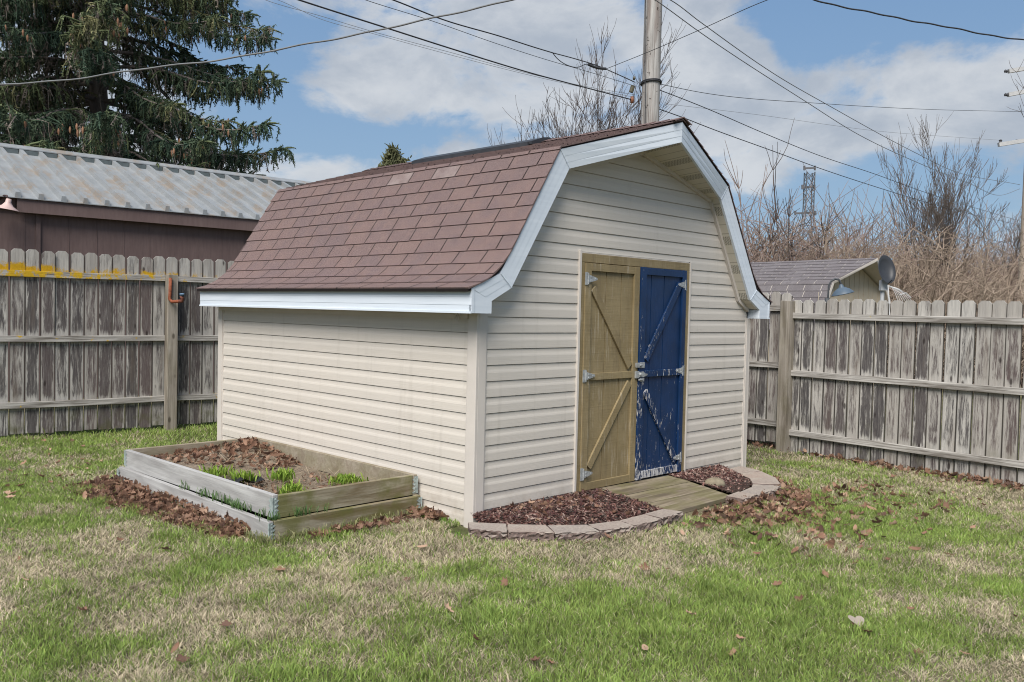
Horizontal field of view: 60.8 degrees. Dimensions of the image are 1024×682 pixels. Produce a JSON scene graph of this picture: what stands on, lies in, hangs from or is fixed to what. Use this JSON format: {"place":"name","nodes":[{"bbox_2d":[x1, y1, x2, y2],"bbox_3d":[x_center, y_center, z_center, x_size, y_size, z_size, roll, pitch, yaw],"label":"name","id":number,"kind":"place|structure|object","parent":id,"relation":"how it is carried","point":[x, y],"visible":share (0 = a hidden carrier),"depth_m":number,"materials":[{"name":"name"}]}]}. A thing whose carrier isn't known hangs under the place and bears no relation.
{"place":"outdoors","nodes":[
{"label":"outdoors","id":0,"kind":"place"},
{"bbox_2d":[0,0,513,84],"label":"overhead cable","id":1,"kind":"object","parent":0,"point":[265,51],"visible":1,"depth_m":7.57,"materials":[{"name":"black rubber"}]},
{"bbox_2d":[0,383,1023,681],"bbox_3d":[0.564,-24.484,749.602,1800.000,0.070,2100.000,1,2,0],"label":"lawn","id":2,"kind":"structure","parent":0,"point":[464,531],"depth_m":4.60,"materials":[{"name":"plant"}]},
{"bbox_2d":[0,248,233,435],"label":"picket fence","id":3,"kind":"object","parent":2,"relation":"on","point":[186,328],"visible":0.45,"depth_m":10.07,"materials":[{"name":"grey wood"}]},
{"bbox_2d":[168,278,183,302],"bbox_3d":[-3.938,-0.593,10.263,0.278,0.302,0.064,3,2,33],"label":"pipe bracket","id":4,"kind":"object","parent":3,"relation":"attached to","point":[170,294],"visible":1,"depth_m":10.30,"materials":[{"name":"orange metal"}]},
{"bbox_2d":[0,0,295,175],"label":"spruce tree","id":5,"kind":"object","parent":2,"relation":"on","point":[50,115],"visible":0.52,"depth_m":20.43,"materials":[{"name":"green plant"}]},
{"bbox_2d":[0,143,310,400],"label":"outbuilding","id":6,"kind":"structure","parent":2,"relation":"on","point":[71,203],"depth_m":14.57,"materials":[{"name":"brown"}]},
{"bbox_2d":[0,195,18,211],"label":"barn light","id":7,"kind":"object","parent":6,"relation":"attached to","point":[7,204],"visible":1,"depth_m":12.65,"materials":[{"name":"metal"}]},
{"bbox_2d":[62,474,250,539],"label":"leaf litter","id":8,"kind":"object","parent":2,"relation":"on","point":[125,491],"visible":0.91,"depth_m":6.37,"materials":[{"name":"brown plant"}]},
{"bbox_2d":[170,642,178,652],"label":"dry leaf","id":9,"kind":"object","parent":2,"relation":"on","point":[175,647],"visible":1,"depth_m":3.80,"materials":[{"name":"brown plant"}]},
{"bbox_2d":[175,654,189,661],"bbox_3d":[-1.387,1.339,3.682,0.069,0.010,0.044,11,21,-31],"label":"dry leaf","id":10,"kind":"object","parent":2,"relation":"on","point":[181,657],"visible":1,"depth_m":3.69,"materials":[{"name":"brown plant"}]},
{"bbox_2d":[219,620,231,625],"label":"dry leaf","id":11,"kind":"object","parent":2,"relation":"on","point":[225,623],"visible":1,"depth_m":4.10,"materials":[{"name":"brown plant"}]},
{"bbox_2d":[117,437,421,543],"bbox_3d":[-1.989,1.112,6.899,2.474,0.337,1.268,3,3,45],"label":"raised bed","id":12,"kind":"object","parent":2,"relation":"on","point":[391,490],"visible":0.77,"depth_m":6.37,"materials":[{"name":"grey wood"}]},
{"bbox_2d":[198,464,237,476],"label":"lily shoots","id":13,"kind":"object","parent":12,"relation":"in","point":[216,472],"visible":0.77,"depth_m":6.78,"materials":[{"name":"green plant"}]},
{"bbox_2d":[151,436,302,469],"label":"leaf litter","id":14,"kind":"object","parent":12,"relation":"on","point":[244,447],"visible":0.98,"depth_m":7.59,"materials":[{"name":"brown plant"}]},
{"bbox_2d":[224,469,260,482],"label":"lily shoots","id":15,"kind":"object","parent":12,"relation":"in","point":[244,475],"visible":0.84,"depth_m":6.61,"materials":[{"name":"green plant"}]},
{"bbox_2d":[221,476,264,482],"bbox_3d":[-2.042,1.050,6.595,0.340,0.062,0.143,1,2,0],"label":"plastic scrap","id":16,"kind":"object","parent":12,"relation":"in","point":[258,479],"visible":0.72,"depth_m":6.59,"materials":[{"name":"black plastic"}]},
{"bbox_2d":[179,480,328,521],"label":"weeds","id":17,"kind":"object","parent":12,"relation":"on","point":[238,505],"visible":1,"depth_m":5.91,"materials":[{"name":"green plant"}]},
{"bbox_2d":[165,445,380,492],"bbox_3d":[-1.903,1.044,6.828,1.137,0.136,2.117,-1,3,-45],"label":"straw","id":18,"kind":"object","parent":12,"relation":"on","point":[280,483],"visible":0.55,"depth_m":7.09,"materials":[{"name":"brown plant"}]},
{"bbox_2d":[265,467,295,482],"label":"lily shoots","id":19,"kind":"object","parent":12,"relation":"in","point":[284,474],"visible":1,"depth_m":6.69,"materials":[{"name":"green plant"}]},
{"bbox_2d":[277,479,308,493],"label":"lily shoots","id":20,"kind":"object","parent":12,"relation":"in","point":[290,487],"visible":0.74,"depth_m":6.17,"materials":[{"name":"green plant"}]},
{"bbox_2d":[238,472,368,493],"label":"leaf litter","id":21,"kind":"object","parent":12,"relation":"in","point":[310,476],"visible":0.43,"depth_m":6.63,"materials":[{"name":"brown plant"}]},
{"bbox_2d":[316,472,367,485],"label":"lily shoots","id":22,"kind":"object","parent":12,"relation":"in","point":[343,479],"visible":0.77,"depth_m":6.55,"materials":[{"name":"green plant"}]},
{"bbox_2d":[120,480,423,545],"bbox_3d":[-2.109,1.219,6.278,2.796,0.094,1.236,2,2,16],"label":"grass fringe","id":23,"kind":"object","parent":2,"relation":"on","point":[261,538],"depth_m":5.70,"materials":[{"name":"green plant"}]},
{"bbox_2d":[307,511,420,540],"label":"leaf litter","id":24,"kind":"object","parent":2,"relation":"on","point":[358,525],"visible":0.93,"depth_m":6.02,"materials":[{"name":"brown plant"}]},
{"bbox_2d":[378,142,411,166],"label":"conifer tree","id":25,"kind":"object","parent":2,"relation":"on","point":[392,155],"visible":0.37,"depth_m":33.55,"materials":[{"name":"green plant"}]},
{"bbox_2d":[406,504,448,522],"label":"leaf litter","id":26,"kind":"object","parent":2,"relation":"on","point":[431,513],"visible":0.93,"depth_m":6.31,"materials":[{"name":"brown plant"}]},
{"bbox_2d":[444,602,453,611],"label":"dry leaf","id":27,"kind":"object","parent":2,"relation":"on","point":[447,606],"visible":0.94,"depth_m":4.39,"materials":[{"name":"beige plant"}]},
{"bbox_2d":[421,512,485,545],"bbox_3d":[-0.457,1.278,6.045,0.266,0.067,0.925,0,2,-32],"label":"grass fringe","id":28,"kind":"object","parent":2,"relation":"on","point":[444,520],"depth_m":6.14,"materials":[{"name":"green plant"}]},
{"bbox_2d":[196,117,772,527],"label":"garden shed","id":29,"kind":"structure","parent":2,"relation":"on","point":[462,335],"depth_m":7.13,"materials":[{"name":"plastic"}]},
{"bbox_2d":[579,263,639,491],"bbox_3d":[0.799,0.286,7.146,0.059,1.814,0.723,3,3,45],"label":"door","id":30,"kind":"structure","parent":29,"relation":"in","point":[611,292],"depth_m":7.15,"materials":[{"name":"beige paint"}]},
{"bbox_2d":[634,267,686,479],"bbox_3d":[1.296,0.277,7.624,0.072,1.814,0.740,3,3,45],"label":"door","id":31,"kind":"structure","parent":29,"relation":"in","point":[660,365],"depth_m":7.64,"materials":[{"name":"blue paint"}]},
{"bbox_2d":[468,522,507,540],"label":"edging block","id":32,"kind":"structure","parent":2,"relation":"on","point":[495,531],"depth_m":5.84,"materials":[{"name":"concrete"}]},
{"bbox_2d":[500,576,507,585],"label":"dry leaf","id":33,"kind":"object","parent":2,"relation":"on","point":[504,581],"visible":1,"depth_m":4.82,"materials":[{"name":"brown plant"}]},
{"bbox_2d":[507,524,553,542],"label":"edging block","id":34,"kind":"structure","parent":2,"relation":"on","point":[531,533],"depth_m":5.80,"materials":[{"name":"concrete"}]},
{"bbox_2d":[470,488,663,525],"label":"mulch","id":35,"kind":"object","parent":2,"relation":"on","point":[528,514],"visible":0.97,"depth_m":6.34,"materials":[{"name":"wood"}]},
{"bbox_2d":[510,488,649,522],"bbox_3d":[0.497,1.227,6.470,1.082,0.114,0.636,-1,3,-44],"label":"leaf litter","id":36,"kind":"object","parent":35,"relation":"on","point":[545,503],"visible":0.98,"depth_m":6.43,"materials":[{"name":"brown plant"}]},
{"bbox_2d":[547,525,599,541],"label":"edging block","id":37,"kind":"structure","parent":2,"relation":"on","point":[573,532],"depth_m":5.87,"materials":[{"name":"concrete"}]},
{"bbox_2d":[487,5,700,145],"bbox_3d":[1.783,-5.324,29.882,8.059,11.965,5.722,2,2,25],"label":"bare tree","id":38,"kind":"object","parent":2,"relation":"on","point":[596,113],"visible":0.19,"depth_m":29.31,"materials":[{"name":"brown plant"}]},
{"bbox_2d":[588,521,633,539],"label":"edging block","id":39,"kind":"structure","parent":2,"relation":"on","point":[609,528],"depth_m":6.00,"materials":[{"name":"concrete"}]},
{"bbox_2d":[620,514,661,532],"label":"edging block","id":40,"kind":"structure","parent":2,"relation":"on","point":[642,522],"depth_m":6.18,"materials":[{"name":"concrete"}]},
{"bbox_2d":[638,562,649,569],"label":"dry leaf","id":41,"kind":"object","parent":2,"relation":"on","point":[644,566],"visible":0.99,"depth_m":5.16,"materials":[{"name":"brown plant"}]},
{"bbox_2d":[642,644,648,649],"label":"dry leaf","id":42,"kind":"object","parent":2,"relation":"on","point":[645,647],"visible":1,"depth_m":3.93,"materials":[{"name":"beige plant"}]},
{"bbox_2d":[629,0,661,123],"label":"utility pole","id":43,"kind":"object","parent":2,"relation":"on","point":[651,83],"visible":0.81,"depth_m":13.73,"materials":[{"name":"grey wood"}]},
{"bbox_2d":[266,0,634,94],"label":"overhead cable","id":44,"kind":"object","parent":43,"relation":"attached to","point":[432,47],"visible":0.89,"depth_m":12.04,"materials":[{"name":"black rubber"}]},
{"bbox_2d":[279,0,631,96],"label":"overhead cable","id":45,"kind":"object","parent":43,"relation":"attached to","point":[438,51],"visible":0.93,"depth_m":12.08,"materials":[{"name":"black rubber"}]},
{"bbox_2d":[298,0,630,99],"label":"overhead cable","id":46,"kind":"object","parent":43,"relation":"attached to","point":[453,49],"visible":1,"depth_m":10.74,"materials":[{"name":"black rubber"}]},
{"bbox_2d":[366,0,630,84],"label":"overhead cable","id":47,"kind":"object","parent":43,"relation":"attached to","point":[492,42],"visible":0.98,"depth_m":11.52,"materials":[{"name":"black rubber"}]},
{"bbox_2d":[553,52,634,82],"bbox_3d":[1.274,-4.195,13.409,1.512,0.238,0.021,0,2,-28],"label":"overhead cable","id":48,"kind":"object","parent":43,"relation":"attached to","point":[595,65],"visible":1,"depth_m":13.38,"materials":[{"name":"black rubber"}]},
{"bbox_2d":[392,0,552,52],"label":"overhead cable","id":49,"kind":"object","parent":48,"relation":"attached to","point":[469,27],"visible":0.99,"depth_m":11.37,"materials":[{"name":"black rubber"}]},
{"bbox_2d":[553,53,597,67],"bbox_3d":[0.955,-4.236,13.267,0.822,0.158,0.030,0,2,-29],"label":"overhead cable","id":50,"kind":"object","parent":48,"relation":"attached to","point":[568,65],"visible":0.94,"depth_m":13.21,"materials":[{"name":"black rubber"}]},
{"bbox_2d":[587,63,606,69],"bbox_3d":[1.304,-4.214,13.411,0.310,0.074,0.043,1,2,-19],"label":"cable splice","id":51,"kind":"object","parent":48,"relation":"attached to","point":[596,67],"visible":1,"depth_m":13.39,"materials":[{"name":"black plastic"}]},
{"bbox_2d":[607,0,766,68],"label":"overhead cable","id":52,"kind":"object","parent":51,"relation":"attached to","point":[691,33],"visible":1,"depth_m":11.41,"materials":[{"name":"black rubber"}]},
{"bbox_2d":[659,109,1017,224],"bbox_3d":[11.144,-4.026,23.831,0.062,0.495,26.863,3,3,42],"label":"overhead cable","id":53,"kind":"object","parent":43,"relation":"attached to","point":[812,165],"visible":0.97,"depth_m":18.15,"materials":[{"name":"black rubber"}]},
{"bbox_2d":[660,90,1018,220],"bbox_3d":[11.030,-4.266,23.822,0.057,0.394,26.704,3,3,41],"label":"overhead cable","id":54,"kind":"object","parent":43,"relation":"attached to","point":[813,153],"visible":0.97,"depth_m":18.20,"materials":[{"name":"black rubber"}]},
{"bbox_2d":[661,84,1020,111],"bbox_3d":[9.211,-5.419,19.820,18.330,2.548,0.019,0,3,-41],"label":"overhead cable","id":55,"kind":"object","parent":43,"relation":"attached to","point":[823,103],"visible":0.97,"depth_m":17.09,"materials":[{"name":"black rubber"}]},
{"bbox_2d":[597,475,727,512],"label":"wooden ramp","id":56,"kind":"structure","parent":2,"relation":"on","point":[668,492],"depth_m":7.14,"materials":[{"name":"brown wood"}]},
{"bbox_2d":[645,509,683,525],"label":"edging block","id":57,"kind":"structure","parent":2,"relation":"on","point":[667,516],"depth_m":6.39,"materials":[{"name":"concrete"}]},
{"bbox_2d":[666,463,751,493],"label":"mulch","id":58,"kind":"object","parent":2,"relation":"on","point":[734,480],"visible":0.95,"depth_m":7.83,"materials":[{"name":"wood"}]},
{"bbox_2d":[705,477,725,489],"bbox_3d":[1.758,1.239,7.583,0.184,0.110,0.150,1,2,0],"label":"round stone","id":59,"kind":"object","parent":2,"relation":"on","point":[716,481],"visible":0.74,"depth_m":7.53,"materials":[{"name":"beige stone"}]},
{"bbox_2d":[725,491,757,503],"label":"edging block","id":60,"kind":"structure","parent":2,"relation":"on","point":[738,496],"depth_m":7.16,"materials":[{"name":"concrete"}]},
{"bbox_2d":[730,466,759,472],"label":"edging block","id":61,"kind":"structure","parent":2,"relation":"on","point":[739,469],"depth_m":8.44,"materials":[{"name":"concrete"}]},
{"bbox_2d":[723,141,785,260],"bbox_3d":[7.382,-2.503,26.017,2.614,6.823,2.380,1,2,0],"label":"sapling","id":62,"kind":"object","parent":2,"relation":"on","point":[737,185],"visible":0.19,"depth_m":25.95,"materials":[{"name":"brown plant"}]},
{"bbox_2d":[740,471,772,479],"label":"edging block","id":63,"kind":"structure","parent":2,"relation":"on","point":[757,474],"depth_m":8.20,"materials":[{"name":"concrete"}]},
{"bbox_2d":[741,487,774,497],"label":"edging block","id":64,"kind":"structure","parent":2,"relation":"on","point":[751,490],"depth_m":7.43,"materials":[{"name":"concrete"}]},
{"bbox_2d":[749,477,780,486],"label":"edging block","id":65,"kind":"structure","parent":2,"relation":"on","point":[768,481],"depth_m":7.89,"materials":[{"name":"concrete"}]},
{"bbox_2d":[752,484,780,495],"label":"edging block","id":66,"kind":"structure","parent":2,"relation":"on","point":[765,486],"depth_m":7.68,"materials":[{"name":"concrete"}]},
{"bbox_2d":[692,475,841,526],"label":"leaf litter","id":67,"kind":"object","parent":2,"relation":"on","point":[752,512],"visible":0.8,"depth_m":6.88,"materials":[{"name":"brown plant"}]},
{"bbox_2d":[772,580,781,584],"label":"dry leaf","id":68,"kind":"object","parent":2,"relation":"on","point":[777,583],"visible":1,"depth_m":4.92,"materials":[{"name":"brown plant"}]},
{"bbox_2d":[746,121,825,261],"bbox_3d":[6.321,-2.788,24.012,4.821,7.491,4.115,1,2,0],"label":"sapling","id":69,"kind":"object","parent":2,"relation":"on","point":[776,218],"visible":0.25,"depth_m":23.11,"materials":[{"name":"brown plant"}]},
{"bbox_2d":[794,594,803,602],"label":"dry leaf","id":70,"kind":"object","parent":2,"relation":"on","point":[798,597],"visible":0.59,"depth_m":4.66,"materials":[{"name":"brown plant"}]},
{"bbox_2d":[755,189,850,261],"bbox_3d":[7.908,-1.670,23.842,2.942,5.329,2.253,3,2,33],"label":"sapling","id":71,"kind":"object","parent":2,"relation":"on","point":[791,244],"visible":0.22,"depth_m":23.59,"materials":[{"name":"brown plant"}]},
{"bbox_2d":[750,258,890,401],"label":"garden shed","id":72,"kind":"structure","parent":2,"relation":"on","point":[802,280],"depth_m":15.39,"materials":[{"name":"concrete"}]},
{"bbox_2d":[668,476,977,556],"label":"leaf litter","id":73,"kind":"object","parent":2,"relation":"on","point":[828,543],"visible":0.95,"depth_m":6.73,"materials":[{"name":"brown plant"}]},
{"bbox_2d":[825,278,853,302],"bbox_3d":[4.346,0.197,11.626,0.346,2.061,0.292,3,2,34],"label":"yard lamp","id":74,"kind":"object","parent":2,"relation":"on","point":[841,290],"visible":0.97,"depth_m":11.54,"materials":[{"name":"grey metal"}]},
{"bbox_2d":[736,201,949,301],"bbox_3d":[6.543,-1.311,21.591,8.935,4.710,8.121,3,3,44],"label":"bare shrub","id":75,"kind":"object","parent":2,"relation":"on","point":[766,256],"visible":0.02,"depth_m":20.84,"materials":[{"name":"brown plant"}]},
{"bbox_2d":[739,180,961,299],"bbox_3d":[7.536,-1.771,24.302,9.088,5.486,9.023,2,2,25],"label":"bare shrub","id":76,"kind":"object","parent":2,"relation":"on","point":[820,249],"visible":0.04,"depth_m":23.32,"materials":[{"name":"brown plant"}]},
{"bbox_2d":[817,218,886,258],"bbox_3d":[10.392,-1.484,27.006,2.327,4.846,1.925,1,2,0],"label":"sapling","id":77,"kind":"object","parent":2,"relation":"on","point":[852,237],"visible":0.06,"depth_m":26.63,"materials":[{"name":"brown plant"}]},
{"bbox_2d":[739,205,970,298],"bbox_3d":[8.792,-1.410,23.969,8.867,4.847,6.494,1,2,0],"label":"bare shrub","id":78,"kind":"object","parent":2,"relation":"on","point":[832,249],"visible":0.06,"depth_m":23.27,"materials":[{"name":"brown plant"}]},
{"bbox_2d":[848,615,863,625],"bbox_3d":[1.704,1.383,4.305,0.088,0.006,0.075,7,30,-12],"label":"dry leaf","id":79,"kind":"object","parent":2,"relation":"on","point":[859,619],"visible":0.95,"depth_m":4.32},
{"bbox_2d":[756,186,967,299],"bbox_3d":[9.149,-1.715,24.872,8.338,5.407,8.232,1,2,0],"label":"bare shrub","id":80,"kind":"object","parent":2,"relation":"on","point":[840,239],"visible":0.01,"depth_m":24.29,"materials":[{"name":"brown plant"}]},
{"bbox_2d":[751,202,974,299],"bbox_3d":[9.559,-1.453,24.907,10.050,4.900,7.876,1,2,0],"label":"bare shrub","id":81,"kind":"object","parent":2,"relation":"on","point":[841,223],"visible":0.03,"depth_m":24.05,"materials":[{"name":"brown plant"}]},
{"bbox_2d":[738,141,1021,301],"bbox_3d":[23.949,-4.250,49.117,39.195,9.490,34.173,1,2,0],"label":"thicket","id":82,"kind":"object","parent":2,"relation":"on","point":[973,236],"visible":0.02,"depth_m":38.13,"materials":[{"name":"brown plant"}]},
{"bbox_2d":[747,292,1023,488],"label":"picket fence","id":83,"kind":"object","parent":2,"relation":"on","point":[796,419],"visible":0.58,"depth_m":9.27,"materials":[{"name":"grey wood"}]},
{"bbox_2d":[747,439,1023,490],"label":"leaf litter","id":84,"kind":"object","parent":2,"relation":"on","point":[1018,486],"visible":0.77,"depth_m":8.91,"materials":[{"name":"brown plant"}]},
{"bbox_2d":[878,255,895,300],"bbox_3d":[5.798,-0.022,13.594,0.238,2.629,0.261,2,2,30],"label":"satellite dish","id":85,"kind":"object","parent":2,"relation":"on","point":[886,269],"visible":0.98,"depth_m":13.60,"materials":[{"name":"grey metal"}]},
{"bbox_2d":[760,189,1023,378],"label":"bare shrub","id":86,"kind":"object","parent":2,"relation":"on","point":[908,273],"visible":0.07,"depth_m":20.91,"materials":[{"name":"brown plant"}]},
{"bbox_2d":[873,225,911,264],"bbox_3d":[11.286,-1.356,27.189,1.473,4.619,2.751,3,3,43],"label":"sapling","id":87,"kind":"object","parent":2,"relation":"on","point":[896,244],"depth_m":27.40,"materials":[{"name":"brown plant"}]},
{"bbox_2d":[887,285,910,314],"bbox_3d":[5.619,-0.559,12.780,0.589,0.500,0.239,0,3,-41],"label":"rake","id":88,"kind":"object","parent":2,"relation":"on","point":[894,288],"visible":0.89,"depth_m":12.63,"materials":[{"name":"white metal"}]},
{"bbox_2d":[789,217,1023,390],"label":"bare shrub","id":89,"kind":"object","parent":2,"relation":"on","point":[906,288],"visible":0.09,"depth_m":20.23,"materials":[{"name":"brown plant"}]},
{"bbox_2d":[909,546,920,549],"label":"dry leaf","id":90,"kind":"object","parent":2,"relation":"on","point":[915,548],"visible":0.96,"depth_m":5.88,"materials":[{"name":"brown plant"}]},
{"bbox_2d":[912,648,923,653],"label":"dry leaf","id":91,"kind":"object","parent":2,"relation":"on","point":[918,649],"visible":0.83,"depth_m":3.97,"materials":[{"name":"brown plant"}]},
{"bbox_2d":[874,180,985,280],"bbox_3d":[18.941,-3.409,39.758,3.886,8.216,4.263,0,2,-24],"label":"bare tree","id":92,"kind":"object","parent":2,"relation":"on","point":[917,224],"visible":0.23,"depth_m":39.76,"materials":[{"name":"brown plant"}]},
{"bbox_2d":[876,114,1008,294],"bbox_3d":[14.765,-3.526,30.299,4.237,8.939,4.555,1,2,0],"label":"bare tree","id":93,"kind":"object","parent":2,"relation":"on","point":[932,208],"visible":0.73,"depth_m":29.68,"materials":[{"name":"grey plant"}]},
{"bbox_2d":[868,216,1023,336],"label":"bare shrub","id":94,"kind":"object","parent":2,"relation":"on","point":[1021,265],"visible":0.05,"depth_m":23.29,"materials":[{"name":"brown plant"}]},
{"bbox_2d":[912,270,1023,386],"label":"bare shrub","id":95,"kind":"object","parent":2,"relation":"on","point":[1003,299],"visible":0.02,"depth_m":21.72,"materials":[{"name":"brown plant"}]},
{"bbox_2d":[934,245,1023,312],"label":"bare shrub","id":96,"kind":"object","parent":2,"relation":"on","point":[993,287],"visible":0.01,"depth_m":23.57,"materials":[{"name":"brown plant"}]},
{"bbox_2d":[949,62,1023,288],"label":"bare tree","id":97,"kind":"object","parent":2,"relation":"on","point":[983,210],"visible":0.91,"depth_m":23.33,"materials":[{"name":"brown plant"}]},
{"bbox_2d":[969,203,1020,285],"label":"bare tree","id":98,"kind":"object","parent":2,"relation":"on","point":[1019,230],"visible":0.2,"depth_m":41.34,"materials":[{"name":"brown plant"}]},
{"bbox_2d":[997,66,1023,300],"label":"utility pole","id":99,"kind":"object","parent":2,"relation":"on","point":[1016,141],"visible":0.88,"depth_m":29.59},
{"bbox_2d":[670,104,990,139],"bbox_3d":[10.007,-6.093,24.698,16.308,1.379,0.013,0,2,-37],"label":"overhead cable","id":100,"kind":"object","parent":99,"relation":"attached to","point":[820,123],"visible":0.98,"depth_m":23.30,"materials":[{"name":"black rubber"}]},
{"bbox_2d":[655,0,1018,194],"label":"overhead cable","id":101,"kind":"object","parent":99,"relation":"attached to","point":[804,100],"visible":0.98,"depth_m":15.76,"materials":[{"name":"black rubber"}]},
{"bbox_2d":[670,0,1019,184],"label":"overhead cable","id":102,"kind":"object","parent":99,"relation":"attached to","point":[811,95],"visible":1,"depth_m":15.82,"materials":[{"name":"black rubber"}]},
{"bbox_2d":[0,0,1023,268],"label":"sky","id":103,"kind":"structure","parent":0,"point":[344,99],"materials":[{"name":"blue"}]},
{"bbox_2d":[794,166,820,255],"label":"lattice tower","id":104,"kind":"structure","parent":0,"point":[803,187],"depth_m":119.17,"materials":[{"name":"grey metal"}]},
{"bbox_2d":[813,0,1023,39],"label":"overhead cable","id":105,"kind":"object","parent":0,"point":[916,21],"visible":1,"depth_m":7.34,"materials":[{"name":"black rubber"}]}
]}

